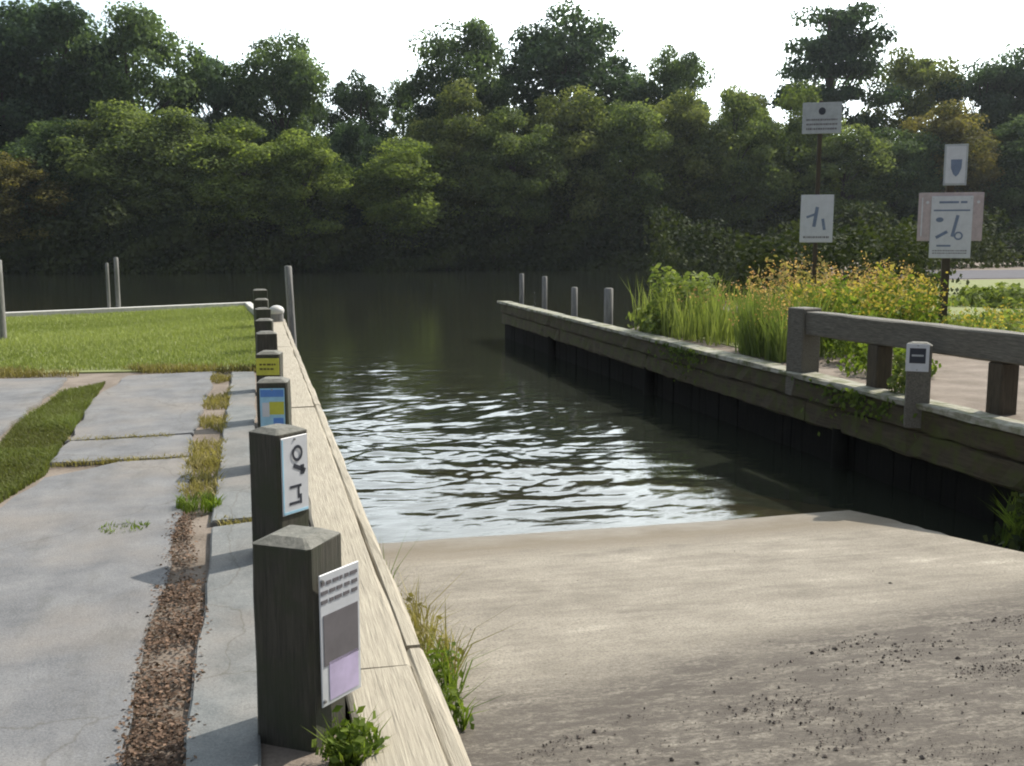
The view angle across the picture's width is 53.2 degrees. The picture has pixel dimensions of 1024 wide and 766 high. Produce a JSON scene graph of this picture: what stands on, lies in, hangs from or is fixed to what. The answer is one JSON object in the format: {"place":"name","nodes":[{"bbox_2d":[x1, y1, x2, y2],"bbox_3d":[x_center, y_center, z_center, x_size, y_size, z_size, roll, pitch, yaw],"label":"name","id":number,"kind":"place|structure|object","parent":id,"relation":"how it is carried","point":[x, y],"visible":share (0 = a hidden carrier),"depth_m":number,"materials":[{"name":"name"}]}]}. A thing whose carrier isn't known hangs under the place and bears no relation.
{"place":"outdoors","nodes":[
{"label":"outdoors","id":0,"kind":"place"},
{"bbox_2d":[0,378,66,435],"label":"paving","id":1,"kind":"structure","parent":0,"point":[18,396],"depth_m":10.74,"materials":[{"name":"concrete"}]},
{"bbox_2d":[0,381,104,502],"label":"verge grass","id":2,"kind":"structure","parent":0,"point":[53,422],"depth_m":8.46,"materials":[{"name":"plant"}]},
{"bbox_2d":[0,457,192,765],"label":"paving","id":3,"kind":"structure","parent":0,"point":[77,594],"depth_m":4.58,"materials":[{"name":"concrete"}]},
{"bbox_2d":[99,519,151,533],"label":"grass tuft","id":4,"kind":"object","parent":3,"relation":"on","point":[131,528],"visible":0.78,"depth_m":5.75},
{"bbox_2d":[105,263,110,307],"bbox_3d":[-9.124,-1.858,23.138,0.071,1.714,0.071,-2,8,-14],"label":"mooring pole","id":5,"kind":"object","parent":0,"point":[107,285],"visible":0.67,"depth_m":23.06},
{"bbox_2d":[114,257,120,306],"bbox_3d":[-8.985,-1.944,23.318,0.102,1.834,0.102,-2,8,-14],"label":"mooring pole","id":6,"kind":"object","parent":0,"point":[117,283],"visible":0.73,"depth_m":23.23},
{"bbox_2d":[49,434,193,466],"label":"paving","id":7,"kind":"structure","parent":0,"point":[141,447],"depth_m":7.91,"materials":[{"name":"concrete"}]},
{"bbox_2d":[51,432,251,525],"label":"joint weeds","id":8,"kind":"object","parent":7,"relation":"on","point":[229,522],"visible":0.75,"depth_m":7.52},
{"bbox_2d":[0,304,255,373],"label":"lawn ground","id":9,"kind":"structure","parent":0,"point":[108,370],"depth_m":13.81,"materials":[{"name":"plant"}]},
{"bbox_2d":[0,260,6,339],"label":"marker post","id":10,"kind":"object","parent":9,"relation":"on","point":[3,332],"visible":0.78,"depth_m":16.51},
{"bbox_2d":[65,371,216,443],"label":"paving","id":11,"kind":"structure","parent":0,"point":[149,404],"depth_m":9.90,"materials":[{"name":"concrete"}]},
{"bbox_2d":[0,370,341,765],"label":"bank","id":12,"kind":"structure","parent":0,"point":[271,755],"depth_m":4.76,"materials":[{"name":"soil"}]},
{"bbox_2d":[0,361,255,377],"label":"edge grass","id":13,"kind":"structure","parent":12,"relation":"on","point":[8,372],"depth_m":12.67,"materials":[{"name":"plant"}]},
{"bbox_2d":[5,302,253,316],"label":"creek kerb","id":14,"kind":"structure","parent":12,"relation":"on","point":[249,306],"depth_m":23.11,"materials":[{"name":"concrete"}]},
{"bbox_2d":[106,511,212,765],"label":"leaf litter","id":15,"kind":"object","parent":12,"relation":"on","point":[163,728],"visible":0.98,"depth_m":3.80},
{"bbox_2d":[174,488,224,514],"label":"grass tuft","id":16,"kind":"object","parent":12,"relation":"on","point":[207,502],"visible":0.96,"depth_m":6.20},
{"bbox_2d":[174,371,233,498],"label":"seam weeds","id":17,"kind":"object","parent":12,"relation":"on","point":[196,484],"visible":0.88,"depth_m":7.93,"materials":[{"name":"plant"}]},
{"bbox_2d":[186,454,221,469],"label":"grass tuft","id":18,"kind":"object","parent":12,"relation":"on","point":[210,460],"visible":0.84,"depth_m":7.40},
{"bbox_2d":[253,289,267,326],"bbox_3d":[-4.662,-1.260,18.994,0.254,0.970,0.255,-2,8,-17],"label":"bollard post","id":19,"kind":"object","parent":12,"relation":"on","point":[260,293],"visible":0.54,"depth_m":18.83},
{"bbox_2d":[254,298,268,316],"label":"bollard post","id":20,"kind":"object","parent":12,"relation":"on","point":[261,302],"visible":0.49,"depth_m":16.81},
{"bbox_2d":[254,307,270,345],"bbox_3d":[-3.631,-0.657,14.941,0.216,0.890,0.214,-3,9,-22],"label":"bollard post","id":21,"kind":"object","parent":12,"relation":"on","point":[262,312],"visible":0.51,"depth_m":14.80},
{"bbox_2d":[255,318,273,344],"bbox_3d":[-3.131,-0.378,12.973,0.216,0.880,0.215,-1,8,-8],"label":"bollard post","id":22,"kind":"object","parent":12,"relation":"on","point":[264,324],"visible":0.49,"depth_m":12.83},
{"bbox_2d":[256,331,277,353],"bbox_3d":[-2.641,-0.117,11.052,0.214,0.890,0.214,-3,8,-18],"label":"bollard post","id":23,"kind":"object","parent":12,"relation":"on","point":[266,340],"visible":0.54,"depth_m":10.91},
{"bbox_2d":[255,350,282,381],"bbox_3d":[-2.165,0.149,9.175,0.212,0.880,0.221,-1,8,-4],"label":"bollard post","id":24,"kind":"object","parent":12,"relation":"on","point":[269,363],"visible":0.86,"depth_m":9.03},
{"bbox_2d":[256,376,291,427],"bbox_3d":[-1.691,0.404,7.303,0.220,0.890,0.230,-1,8,-6],"label":"bollard post","id":25,"kind":"object","parent":12,"relation":"on","point":[273,400],"visible":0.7,"depth_m":7.16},
{"bbox_2d":[249,423,308,541],"bbox_3d":[-1.197,0.672,5.301,0.232,0.910,0.221,5,9,33],"label":"bollard post","id":26,"kind":"object","parent":12,"relation":"on","point":[279,473],"visible":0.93,"depth_m":5.20,"materials":[{"name":"wood"}]},
{"bbox_2d":[252,525,360,765],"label":"bollard post","id":27,"kind":"object","parent":12,"relation":"on","point":[306,614],"visible":0.99,"depth_m":3.28,"materials":[{"name":"grey"}]},
{"bbox_2d":[183,522,260,765],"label":"paving","id":28,"kind":"structure","parent":0,"point":[224,692],"depth_m":3.88,"materials":[{"name":"concrete"}]},
{"bbox_2d":[211,372,255,526],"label":"paving","id":29,"kind":"structure","parent":0,"point":[235,488],"depth_m":7.71,"materials":[{"name":"concrete"}]},
{"bbox_2d":[23,254,897,271],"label":"bank","id":30,"kind":"structure","parent":0,"point":[333,266],"depth_m":96.91,"materials":[{"name":"soil"}]},
{"bbox_2d":[0,151,73,258],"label":"tree","id":31,"kind":"object","parent":30,"relation":"on","point":[8,179],"visible":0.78,"depth_m":82.21,"materials":[{"name":"green plant"}]},
{"bbox_2d":[0,10,86,202],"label":"tall tree","id":32,"kind":"object","parent":30,"relation":"on","point":[15,45],"visible":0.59,"depth_m":92.59,"materials":[{"name":"green plant"}]},
{"bbox_2d":[0,116,121,252],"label":"tree","id":33,"kind":"object","parent":30,"relation":"on","point":[38,151],"visible":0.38,"depth_m":84.76,"materials":[{"name":"green plant"}]},
{"bbox_2d":[0,0,150,188],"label":"tall tree","id":34,"kind":"object","parent":30,"relation":"on","point":[68,22],"visible":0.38,"depth_m":94.51,"materials":[{"name":"green plant"}]},
{"bbox_2d":[42,97,200,245],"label":"tree","id":35,"kind":"object","parent":30,"relation":"on","point":[119,138],"visible":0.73,"depth_m":85.67,"materials":[{"name":"green plant"}]},
{"bbox_2d":[60,0,207,164],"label":"tall tree","id":36,"kind":"object","parent":30,"relation":"on","point":[139,35],"visible":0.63,"depth_m":94.24,"materials":[{"name":"green plant"}]},
{"bbox_2d":[116,105,248,243],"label":"tree","id":37,"kind":"object","parent":30,"relation":"on","point":[193,217],"visible":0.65,"depth_m":86.64,"materials":[{"name":"green plant"}]},
{"bbox_2d":[171,48,261,237],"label":"tall tree","id":38,"kind":"object","parent":30,"relation":"on","point":[211,71],"visible":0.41,"depth_m":98.37,"materials":[{"name":"green plant"}]},
{"bbox_2d":[176,116,326,255],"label":"tree","id":39,"kind":"object","parent":30,"relation":"on","point":[241,152],"visible":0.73,"depth_m":86.51,"materials":[{"name":"green plant"}]},
{"bbox_2d":[221,28,332,231],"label":"tall tree","id":40,"kind":"object","parent":30,"relation":"on","point":[293,79],"visible":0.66,"depth_m":98.25,"materials":[{"name":"green plant"}]},
{"bbox_2d":[246,128,354,262],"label":"tree","id":41,"kind":"object","parent":30,"relation":"on","point":[313,152],"visible":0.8,"depth_m":87.91,"materials":[{"name":"green plant"}]},
{"bbox_2d":[301,116,393,253],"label":"tree","id":42,"kind":"object","parent":30,"relation":"on","point":[351,146],"visible":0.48,"depth_m":92.84,"materials":[{"name":"green plant"}]},
{"bbox_2d":[314,67,397,249],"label":"tall tree","id":43,"kind":"object","parent":30,"relation":"on","point":[358,102],"visible":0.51,"depth_m":105.43,"materials":[{"name":"green plant"}]},
{"bbox_2d":[378,73,419,172],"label":"tall tree","id":44,"kind":"object","parent":30,"relation":"on","point":[398,92],"visible":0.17,"depth_m":108.52,"materials":[{"name":"green plant"}]},
{"bbox_2d":[343,135,471,258],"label":"tree","id":45,"kind":"object","parent":30,"relation":"on","point":[379,202],"visible":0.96,"depth_m":89.13,"materials":[{"name":"green plant"}]},
{"bbox_2d":[387,13,524,255],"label":"tall tree","id":46,"kind":"object","parent":30,"relation":"on","point":[477,48],"visible":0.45,"depth_m":102.30,"materials":[{"name":"green plant"}]},
{"bbox_2d":[406,78,505,256],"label":"tree","id":47,"kind":"object","parent":30,"relation":"on","point":[444,136],"visible":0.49,"depth_m":94.48,"materials":[{"name":"green plant"}]},
{"bbox_2d":[0,127,1020,255],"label":"wood","id":48,"kind":"object","parent":30,"relation":"on","point":[540,229],"depth_m":111.41,"materials":[{"name":"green plant"}]},
{"bbox_2d":[0,191,1023,273],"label":"undergrowth","id":49,"kind":"object","parent":30,"relation":"on","point":[195,256],"visible":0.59,"depth_m":89.53,"materials":[{"name":"green plant"}]},
{"bbox_2d":[455,105,570,255],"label":"tree","id":50,"kind":"object","parent":30,"relation":"on","point":[505,145],"visible":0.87,"depth_m":92.76,"materials":[{"name":"green plant"}]},
{"bbox_2d":[515,84,621,244],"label":"tree","id":51,"kind":"object","parent":30,"relation":"on","point":[572,120],"visible":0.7,"depth_m":95.46,"materials":[{"name":"green plant"}]},
{"bbox_2d":[498,0,650,248],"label":"tall tree","id":52,"kind":"object","parent":30,"relation":"on","point":[545,61],"visible":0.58,"depth_m":104.20,"materials":[{"name":"green plant"}]},
{"bbox_2d":[569,98,680,235],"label":"tree","id":53,"kind":"object","parent":30,"relation":"on","point":[635,141],"visible":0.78,"depth_m":94.78,"materials":[{"name":"green plant"}]},
{"bbox_2d":[603,68,646,183],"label":"tall tree","id":54,"kind":"object","parent":30,"relation":"on","point":[642,71],"visible":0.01,"depth_m":112.83,"materials":[{"name":"green plant"}]},
{"bbox_2d":[621,43,717,160],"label":"tall tree","id":55,"kind":"object","parent":30,"relation":"on","point":[674,74],"visible":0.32,"depth_m":108.21,"materials":[{"name":"green plant"}]},
{"bbox_2d":[632,87,739,241],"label":"tree","id":56,"kind":"object","parent":30,"relation":"on","point":[683,154],"visible":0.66,"depth_m":97.34,"materials":[{"name":"green plant"}]},
{"bbox_2d":[680,83,796,239],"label":"tree","id":57,"kind":"object","parent":30,"relation":"on","point":[742,169],"visible":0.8,"depth_m":97.25,"materials":[{"name":"green plant"}]},
{"bbox_2d":[716,87,780,199],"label":"tall tree","id":58,"kind":"object","parent":30,"relation":"on","point":[759,99],"visible":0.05,"depth_m":113.14,"materials":[{"name":"green plant"}]},
{"bbox_2d":[739,79,847,235],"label":"tree","id":59,"kind":"object","parent":30,"relation":"on","point":[791,144],"visible":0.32,"depth_m":99.61,"materials":[{"name":"green plant"}]},
{"bbox_2d":[765,0,910,190],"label":"pine tree","id":60,"kind":"object","parent":30,"relation":"on","point":[836,51],"visible":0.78,"depth_m":109.65,"materials":[{"name":"green plant"}]},
{"bbox_2d":[790,123,903,251],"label":"tree","id":61,"kind":"object","parent":30,"relation":"on","point":[848,151],"visible":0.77,"depth_m":98.06,"materials":[{"name":"green plant"}]},
{"bbox_2d":[846,124,946,241],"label":"tree","id":62,"kind":"object","parent":30,"relation":"on","point":[908,151],"visible":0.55,"depth_m":100.16,"materials":[{"name":"green plant"}]},
{"bbox_2d":[857,43,980,146],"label":"tall tree","id":63,"kind":"object","parent":30,"relation":"on","point":[921,78],"visible":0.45,"depth_m":112.69,"materials":[{"name":"green plant"}]},
{"bbox_2d":[897,98,1007,241],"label":"tree","id":64,"kind":"object","parent":30,"relation":"on","point":[954,130],"visible":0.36,"depth_m":101.29,"materials":[{"name":"green plant"}]},
{"bbox_2d":[918,56,1023,147],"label":"tall tree","id":65,"kind":"object","parent":30,"relation":"on","point":[986,99],"visible":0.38,"depth_m":110.47,"materials":[{"name":"green plant"}]},
{"bbox_2d":[964,42,1023,142],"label":"tall tree","id":66,"kind":"object","parent":30,"relation":"on","point":[1015,64],"visible":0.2,"depth_m":111.85,"materials":[{"name":"green plant"}]},
{"bbox_2d":[0,0,1023,149],"label":"sky","id":67,"kind":"structure","parent":0,"point":[743,39],"materials":[{"name":"white"}]},
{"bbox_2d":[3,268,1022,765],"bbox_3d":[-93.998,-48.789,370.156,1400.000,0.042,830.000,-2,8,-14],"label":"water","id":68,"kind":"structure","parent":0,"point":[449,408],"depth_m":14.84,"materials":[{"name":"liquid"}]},
{"bbox_2d":[284,266,296,347],"bbox_3d":[-4.572,-0.694,21.385,0.272,3.497,0.153,-2,8,-14],"label":"mooring pole","id":69,"kind":"object","parent":68,"relation":"in","point":[290,299],"visible":0.57,"depth_m":21.18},
{"bbox_2d":[519,273,523,304],"bbox_3d":[0.256,-1.276,27.165,0.122,3.254,0.122,-2,8,-14],"label":"slim piling","id":70,"kind":"object","parent":68,"relation":"in","point":[521,288],"visible":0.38,"depth_m":26.95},
{"bbox_2d":[542,276,546,309],"bbox_3d":[0.793,-0.983,25.052,0.133,3.254,0.133,-2,8,-14],"label":"slim piling","id":71,"kind":"object","parent":68,"relation":"in","point":[544,292],"visible":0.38,"depth_m":24.83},
{"bbox_2d":[571,287,577,316],"bbox_3d":[1.379,-0.583,22.757,0.143,3.094,0.143,-2,8,-14],"label":"slim piling","id":72,"kind":"object","parent":68,"relation":"in","point":[574,297],"visible":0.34,"depth_m":22.54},
{"bbox_2d":[604,288,612,324],"bbox_3d":[1.928,-0.323,20.591,0.184,3.174,0.184,-2,8,-14],"label":"slim piling","id":73,"kind":"object","parent":68,"relation":"in","point":[608,305],"visible":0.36,"depth_m":20.35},
{"bbox_2d":[378,510,1023,765],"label":"ramp","id":74,"kind":"structure","parent":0,"point":[680,613],"depth_m":5.33,"materials":[{"name":"concrete"}]},
{"bbox_2d":[374,527,429,583],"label":"grass tuft","id":75,"kind":"object","parent":74,"relation":"on","point":[395,560],"visible":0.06,"depth_m":6.07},
{"bbox_2d":[397,565,462,648],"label":"weed clump","id":76,"kind":"object","parent":74,"relation":"on","point":[412,611],"visible":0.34,"depth_m":5.39,"materials":[{"name":"plant"}]},
{"bbox_2d":[418,621,500,700],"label":"weed clump","id":77,"kind":"object","parent":74,"relation":"on","point":[437,664],"visible":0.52,"depth_m":4.56,"materials":[{"name":"plant"}]},
{"bbox_2d":[405,595,521,675],"bbox_3d":[-0.293,1.215,4.858,0.798,0.366,0.805,-2,8,-14],"label":"weed clump","id":78,"kind":"object","parent":74,"relation":"on","point":[444,637],"visible":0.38,"depth_m":4.89,"materials":[{"name":"plant"}]},
{"bbox_2d":[436,670,506,731],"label":"weed clump","id":79,"kind":"object","parent":74,"relation":"on","point":[456,708],"visible":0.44,"depth_m":4.11,"materials":[{"name":"plant"}]},
{"bbox_2d":[983,485,1023,551],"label":"weed clump","id":80,"kind":"object","parent":74,"relation":"on","point":[1012,537],"visible":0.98,"depth_m":8.28,"materials":[{"name":"green plant"}]},
{"bbox_2d":[470,520,1023,765],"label":"gravel","id":81,"kind":"structure","parent":0,"point":[772,714],"depth_m":4.20,"materials":[{"name":"gravel"}]},
{"bbox_2d":[631,261,1023,420],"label":"bank","id":82,"kind":"structure","parent":0,"point":[959,381],"depth_m":12.43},
{"bbox_2d":[642,201,1023,285],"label":"bank bushes","id":83,"kind":"object","parent":82,"relation":"on","point":[978,255],"visible":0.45,"depth_m":59.83,"materials":[{"name":"green plant"}]},
{"bbox_2d":[822,303,871,363],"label":"bush","id":84,"kind":"object","parent":82,"relation":"on","point":[842,349],"visible":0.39,"depth_m":13.60,"materials":[{"name":"green plant"}]},
{"bbox_2d":[836,343,941,376],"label":"bush","id":85,"kind":"object","parent":82,"relation":"on","point":[859,363],"visible":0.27,"depth_m":12.44,"materials":[{"name":"green plant"}]},
{"bbox_2d":[887,355,905,393],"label":"bush","id":86,"kind":"object","parent":82,"relation":"on","point":[896,381],"visible":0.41,"depth_m":10.87,"materials":[{"name":"green plant"}]},
{"bbox_2d":[785,307,1023,414],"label":"guard rail","id":87,"kind":"object","parent":82,"relation":"on","point":[1002,351],"visible":0.81,"depth_m":10.89,"materials":[{"name":"wood"}]},
{"bbox_2d":[696,279,1023,356],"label":"verge","id":88,"kind":"structure","parent":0,"point":[981,283],"depth_m":35.63,"materials":[{"name":"plant"}]},
{"bbox_2d":[618,263,764,340],"bbox_3d":[2.967,-1.493,18.135,2.133,1.274,2.976,-5,9,-30],"label":"yellow green shrub","id":89,"kind":"object","parent":88,"relation":"on","point":[662,315],"visible":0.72,"depth_m":17.79,"materials":[{"name":"green plant"}]},
{"bbox_2d":[670,274,796,345],"bbox_3d":[3.876,-1.257,16.696,2.629,1.117,1.756,-4,9,-24],"label":"tall grass clump","id":90,"kind":"object","parent":88,"relation":"on","point":[718,321],"visible":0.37,"depth_m":16.38,"materials":[{"name":"plant"}]},
{"bbox_2d":[719,227,811,303],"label":"bush","id":91,"kind":"object","parent":88,"relation":"on","point":[755,244],"visible":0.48,"depth_m":27.02,"materials":[{"name":"green plant"}]},
{"bbox_2d":[723,273,851,362],"bbox_3d":[3.771,-0.990,14.579,1.687,1.170,2.121,-4,9,-26],"label":"tall grass clump","id":92,"kind":"object","parent":88,"relation":"on","point":[762,332],"visible":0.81,"depth_m":14.36,"materials":[{"name":"plant"}]},
{"bbox_2d":[799,100,841,290],"bbox_3d":[5.420,-2.788,18.149,0.660,4.328,0.098,2,8,12],"label":"notice board","id":93,"kind":"object","parent":88,"relation":"on","point":[820,118],"visible":0.98,"depth_m":18.03,"materials":[{"name":"metal"}]},
{"bbox_2d":[746,246,939,309],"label":"pink seed weeds","id":94,"kind":"object","parent":88,"relation":"on","point":[808,276],"visible":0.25,"depth_m":18.95,"materials":[{"name":"plant"}]},
{"bbox_2d":[790,220,895,300],"bbox_3d":[9.151,-3.465,28.927,3.347,2.357,3.372,-2,8,-14],"label":"bush","id":95,"kind":"object","parent":88,"relation":"on","point":[849,241],"visible":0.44,"depth_m":28.46,"materials":[{"name":"green plant"}]},
{"bbox_2d":[763,257,953,355],"bbox_3d":[5.356,-1.216,15.991,2.796,1.447,4.803,3,9,22],"label":"goldenrod thicket","id":96,"kind":"object","parent":88,"relation":"on","point":[908,305],"visible":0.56,"depth_m":15.13,"materials":[{"name":"plant"}]},
{"bbox_2d":[850,215,969,294],"bbox_3d":[11.888,-3.929,31.650,3.544,2.532,3.415,-2,8,-14],"label":"bush","id":97,"kind":"object","parent":88,"relation":"on","point":[910,258],"visible":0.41,"depth_m":31.16,"materials":[{"name":"green plant"}]},
{"bbox_2d":[917,144,983,322],"bbox_3d":[7.303,-2.219,17.133,1.000,3.481,0.176,3,8,18],"label":"notice board","id":98,"kind":"object","parent":88,"relation":"on","point":[950,223],"visible":0.98,"depth_m":16.98,"materials":[{"name":"white"}]},
{"bbox_2d":[932,297,1023,332],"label":"weeds","id":99,"kind":"object","parent":88,"relation":"on","point":[1007,319],"visible":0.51,"depth_m":17.06,"materials":[{"name":"green plant"}]},
{"bbox_2d":[948,282,1023,308],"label":"bush","id":100,"kind":"object","parent":88,"relation":"on","point":[977,296],"visible":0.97,"depth_m":25.23,"materials":[{"name":"green plant"}]},
{"bbox_2d":[840,270,1023,278],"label":"road","id":101,"kind":"structure","parent":0,"point":[993,274],"depth_m":49.26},
{"bbox_2d":[955,111,1023,256],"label":"tree","id":102,"kind":"object","parent":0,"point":[1009,197],"visible":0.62,"depth_m":101.58,"materials":[{"name":"green plant"}]},
{"bbox_3d":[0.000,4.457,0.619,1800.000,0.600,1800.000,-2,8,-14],"label":"ground","id":103,"kind":"structure","parent":0,"visible":0},
{"bbox_2d":[274,319,470,765],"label":"timber bulkhead","id":104,"kind":"object","parent":103,"relation":"on","point":[400,686],"visible":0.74,"depth_m":4.17,"materials":[{"name":"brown wood"}]},
{"bbox_2d":[270,305,283,321],"bbox_3d":[-4.622,-1.367,20.082,0.300,0.322,0.300,-2,8,-14],"label":"piling stub","id":105,"kind":"object","parent":104,"relation":"on","point":[277,311],"visible":0.91,"depth_m":19.98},
{"bbox_2d":[300,702,395,765],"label":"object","id":106,"kind":"object","parent":104,"relation":"on","point":[336,748],"visible":0.97,"depth_m":3.16,"materials":[{"name":"plant"}]},
{"bbox_2d":[497,301,1023,528],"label":"timber bulkhead","id":107,"kind":"object","parent":103,"relation":"on","point":[966,460],"visible":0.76,"depth_m":12.22,"materials":[{"name":"wood"}]},
{"bbox_2d":[647,339,706,382],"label":"creeper","id":108,"kind":"object","parent":107,"relation":"attached to","point":[690,352],"visible":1,"depth_m":15.75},
{"bbox_2d":[791,376,917,437],"bbox_3d":[3.740,0.368,11.355,0.128,0.661,2.533,-2,8,-14],"label":"creeper","id":109,"kind":"object","parent":107,"relation":"hanging from","point":[847,395],"visible":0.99,"depth_m":11.23,"materials":[{"name":"plant"}]},
{"bbox_2d":[903,341,932,427],"bbox_3d":[4.065,0.014,10.257,0.245,0.850,0.247,3,8,20],"label":"sign post","id":110,"kind":"object","parent":107,"relation":"on","point":[918,366],"visible":0.97,"depth_m":10.15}
]}

